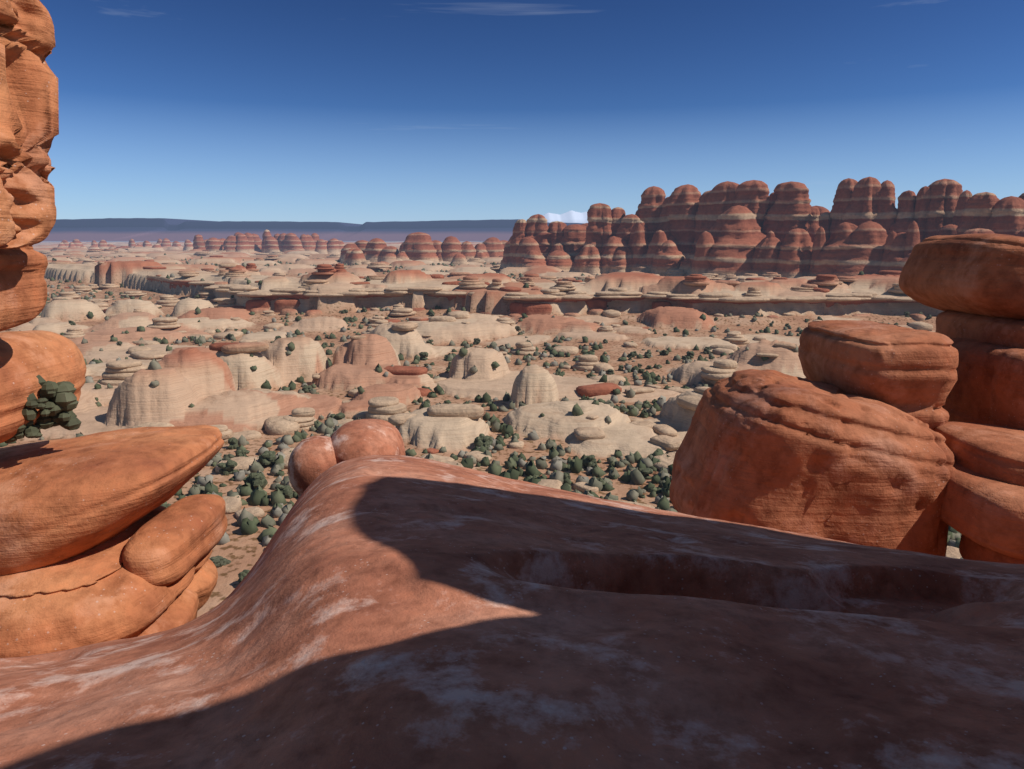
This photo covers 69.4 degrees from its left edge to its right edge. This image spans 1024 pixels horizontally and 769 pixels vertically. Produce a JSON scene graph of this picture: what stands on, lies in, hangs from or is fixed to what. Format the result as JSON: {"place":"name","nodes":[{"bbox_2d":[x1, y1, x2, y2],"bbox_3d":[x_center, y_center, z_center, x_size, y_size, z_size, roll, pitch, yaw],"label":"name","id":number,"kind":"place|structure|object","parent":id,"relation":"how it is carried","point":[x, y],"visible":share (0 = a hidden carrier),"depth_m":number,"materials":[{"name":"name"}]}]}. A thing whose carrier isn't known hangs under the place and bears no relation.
{"place":"outdoors","nodes":[
{"label":"outdoors","id":0,"kind":"place"},
{"bbox_2d":[43,218,583,240],"bbox_3d":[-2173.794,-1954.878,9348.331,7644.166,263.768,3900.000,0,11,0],"label":"distant mesa","id":1,"kind":"structure","parent":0,"point":[128,229],"depth_m":8664.39,"materials":[{"name":"brown stone"}]},
{"bbox_2d":[0,241,942,617],"bbox_3d":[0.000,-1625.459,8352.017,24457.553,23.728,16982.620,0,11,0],"label":"ground","id":2,"kind":"structure","parent":0,"point":[214,387],"depth_m":230.03,"materials":[{"name":"beige stone"}]},
{"bbox_2d":[194,339,203,343],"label":"juniper","id":3,"kind":"object","parent":2,"relation":"on","point":[197,341],"visible":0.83,"depth_m":254.35,"materials":[{"name":"green plant"}]},
{"bbox_2d":[209,555,230,567],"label":"shrub","id":4,"kind":"object","parent":2,"relation":"on","point":[218,561],"visible":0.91,"depth_m":81.10,"materials":[{"name":"green plant"}]},
{"bbox_2d":[217,460,238,475],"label":"juniper","id":5,"kind":"object","parent":2,"relation":"on","point":[227,467],"visible":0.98,"depth_m":110.83,"materials":[{"name":"green plant"}]},
{"bbox_2d":[222,453,234,459],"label":"juniper","id":6,"kind":"object","parent":2,"relation":"on","point":[229,456],"visible":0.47,"depth_m":115.02,"materials":[{"name":"green plant"}]},
{"bbox_2d":[227,437,238,449],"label":"juniper","id":7,"kind":"object","parent":2,"relation":"on","point":[233,442],"visible":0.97,"depth_m":124.16,"materials":[{"name":"green plant"}]},
{"bbox_2d":[235,449,249,456],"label":"juniper","id":8,"kind":"object","parent":2,"relation":"on","point":[239,453],"visible":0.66,"depth_m":119.44,"materials":[{"name":"green plant"}]},
{"bbox_2d":[238,570,249,582],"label":"juniper","id":9,"kind":"object","parent":2,"relation":"on","point":[242,574],"visible":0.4,"depth_m":76.37,"materials":[{"name":"green plant"}]},
{"bbox_2d":[243,472,267,487],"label":"juniper","id":10,"kind":"object","parent":2,"relation":"on","point":[255,479],"visible":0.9,"depth_m":104.11,"materials":[{"name":"green plant"}]},
{"bbox_2d":[259,450,275,466],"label":"juniper","id":11,"kind":"object","parent":2,"relation":"on","point":[267,458],"visible":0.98,"depth_m":114.12,"materials":[{"name":"green plant"}]},
{"bbox_2d":[275,484,292,498],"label":"juniper","id":12,"kind":"object","parent":2,"relation":"on","point":[286,491],"visible":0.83,"depth_m":101.22,"materials":[{"name":"green plant"}]},
{"bbox_2d":[302,385,311,392],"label":"juniper","id":13,"kind":"object","parent":2,"relation":"on","point":[306,388],"visible":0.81,"depth_m":171.73,"materials":[{"name":"green plant"}]},
{"bbox_2d":[330,412,344,419],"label":"juniper","id":14,"kind":"object","parent":2,"relation":"on","point":[340,416],"visible":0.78,"depth_m":142.19,"materials":[{"name":"green plant"}]},
{"bbox_2d":[64,277,713,478],"bbox_3d":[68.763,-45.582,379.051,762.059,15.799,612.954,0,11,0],"label":"boulders","id":15,"kind":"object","parent":2,"relation":"on","point":[593,390],"depth_m":173.00,"materials":[{"name":"stone"}]},
{"bbox_2d":[7,246,821,441],"bbox_3d":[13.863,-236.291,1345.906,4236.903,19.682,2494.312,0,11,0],"label":"rock domes","id":16,"kind":"structure","parent":2,"relation":"on","point":[116,373],"depth_m":279.70,"materials":[{"name":"beige stone"}]},
{"bbox_2d":[419,352,427,359],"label":"juniper","id":17,"kind":"object","parent":2,"relation":"on","point":[423,355],"visible":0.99,"depth_m":223.76,"materials":[{"name":"green plant"}]},
{"bbox_2d":[49,261,904,297],"bbox_3d":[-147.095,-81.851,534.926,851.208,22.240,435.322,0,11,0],"label":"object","id":18,"kind":"object","parent":2,"relation":"on","point":[471,282],"visible":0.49,"depth_m":345.40,"materials":[{"name":"beige stone"}]},
{"bbox_2d":[0,253,962,558],"bbox_3d":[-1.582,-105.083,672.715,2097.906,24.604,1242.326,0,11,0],"label":"desert scrub","id":19,"kind":"object","parent":2,"relation":"on","point":[246,521],"visible":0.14,"depth_m":129.16,"materials":[{"name":"green plant"}]},
{"bbox_2d":[474,433,492,450],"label":"juniper","id":20,"kind":"object","parent":2,"relation":"on","point":[486,441],"visible":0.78,"depth_m":125.49,"materials":[{"name":"green plant"}]},
{"bbox_2d":[36,262,961,558],"bbox_3d":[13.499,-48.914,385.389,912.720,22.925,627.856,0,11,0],"label":"pale valley blocks","id":21,"kind":"structure","parent":2,"relation":"on","point":[668,440],"depth_m":138.71,"materials":[{"name":"beige stone"}]},
{"bbox_2d":[0,455,1023,768],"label":"slickrock","id":22,"kind":"structure","parent":2,"relation":"on","point":[384,611],"depth_m":3.45,"materials":[{"name":"red stone"}]},
{"bbox_2d":[0,0,227,657],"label":"rock formation","id":23,"kind":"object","parent":22,"relation":"on","point":[99,543],"depth_m":8.20,"materials":[{"name":"orange stone"}]},
{"bbox_2d":[5,375,80,442],"bbox_3d":[-5.838,0.233,9.047,0.880,0.794,0.900,-10,15,-41],"label":"juniper","id":24,"kind":"object","parent":23,"relation":"on","point":[57,402],"visible":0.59,"depth_m":8.94,"materials":[{"name":"green plant"}]},
{"bbox_2d":[288,419,404,495],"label":"boulders","id":25,"kind":"object","parent":22,"relation":"on","point":[311,459],"visible":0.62,"depth_m":14.61,"materials":[{"name":"orange stone"}]},
{"bbox_2d":[669,233,1023,563],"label":"outcrop","id":26,"kind":"object","parent":22,"relation":"on","point":[877,434],"visible":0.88,"depth_m":15.00,"materials":[{"name":"orange stone"}]},
{"bbox_2d":[146,275,925,320],"bbox_3d":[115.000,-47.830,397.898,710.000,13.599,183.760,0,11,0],"label":"cliff band","id":27,"kind":"object","parent":2,"relation":"on","point":[597,306],"visible":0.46,"depth_m":331.84,"materials":[{"name":"brown stone"}]},
{"bbox_2d":[188,281,914,301],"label":"cliff cap rocks","id":28,"kind":"object","parent":27,"relation":"on","point":[237,289],"visible":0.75,"depth_m":330.26,"materials":[{"name":"beige stone"}]},
{"bbox_2d":[58,177,1023,279],"bbox_3d":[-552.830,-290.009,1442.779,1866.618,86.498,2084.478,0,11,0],"label":"needles","id":29,"kind":"object","parent":2,"relation":"on","point":[788,230],"visible":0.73,"depth_m":603.10,"materials":[{"name":"brown stone"}]},
{"bbox_2d":[563,472,570,478],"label":"shrub","id":30,"kind":"object","parent":2,"relation":"on","point":[567,475],"visible":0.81,"depth_m":108.86,"materials":[{"name":"green plant"}]},
{"bbox_2d":[582,455,598,467],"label":"juniper","id":31,"kind":"object","parent":2,"relation":"on","point":[589,461],"visible":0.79,"depth_m":114.80,"materials":[{"name":"green plant"}]},
{"bbox_2d":[607,369,614,373],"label":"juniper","id":32,"kind":"object","parent":2,"relation":"on","point":[610,371],"visible":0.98,"depth_m":202.75,"materials":[{"name":"green plant"}]},
{"bbox_2d":[627,351,637,356],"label":"juniper","id":33,"kind":"object","parent":2,"relation":"on","point":[633,354],"visible":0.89,"depth_m":228.94,"materials":[{"name":"green plant"}]},
{"bbox_2d":[636,368,644,373],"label":"shrub","id":34,"kind":"object","parent":2,"relation":"on","point":[640,370],"visible":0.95,"depth_m":202.86,"materials":[{"name":"green plant"}]},
{"bbox_2d":[639,468,652,479],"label":"juniper","id":35,"kind":"object","parent":2,"relation":"on","point":[646,472],"visible":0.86,"depth_m":110.31,"materials":[{"name":"green plant"}]},
{"bbox_2d":[658,480,665,487],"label":"shrub","id":36,"kind":"object","parent":2,"relation":"on","point":[660,485],"visible":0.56,"depth_m":106.03,"materials":[{"name":"green plant"}]},
{"bbox_2d":[659,350,668,355],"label":"juniper","id":37,"kind":"object","parent":2,"relation":"on","point":[663,352],"visible":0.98,"depth_m":231.44,"materials":[{"name":"green plant"}]},
{"bbox_2d":[686,351,694,358],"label":"juniper","id":38,"kind":"object","parent":2,"relation":"on","point":[691,354],"visible":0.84,"depth_m":222.82,"materials":[{"name":"green plant"}]},
{"bbox_2d":[703,348,710,353],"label":"juniper","id":39,"kind":"object","parent":2,"relation":"on","point":[706,351],"visible":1,"depth_m":232.62,"materials":[{"name":"green plant"}]},
{"bbox_2d":[40,0,1023,223],"label":"sky","id":40,"kind":"structure","parent":0,"point":[344,111],"materials":[{"name":"blue"}]},
{"bbox_2d":[543,210,587,222],"bbox_3d":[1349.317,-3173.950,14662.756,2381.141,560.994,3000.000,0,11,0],"label":"snow mountains","id":41,"kind":"structure","parent":0,"point":[571,216],"depth_m":14344.68,"materials":[{"name":"white snow"}]}
]}

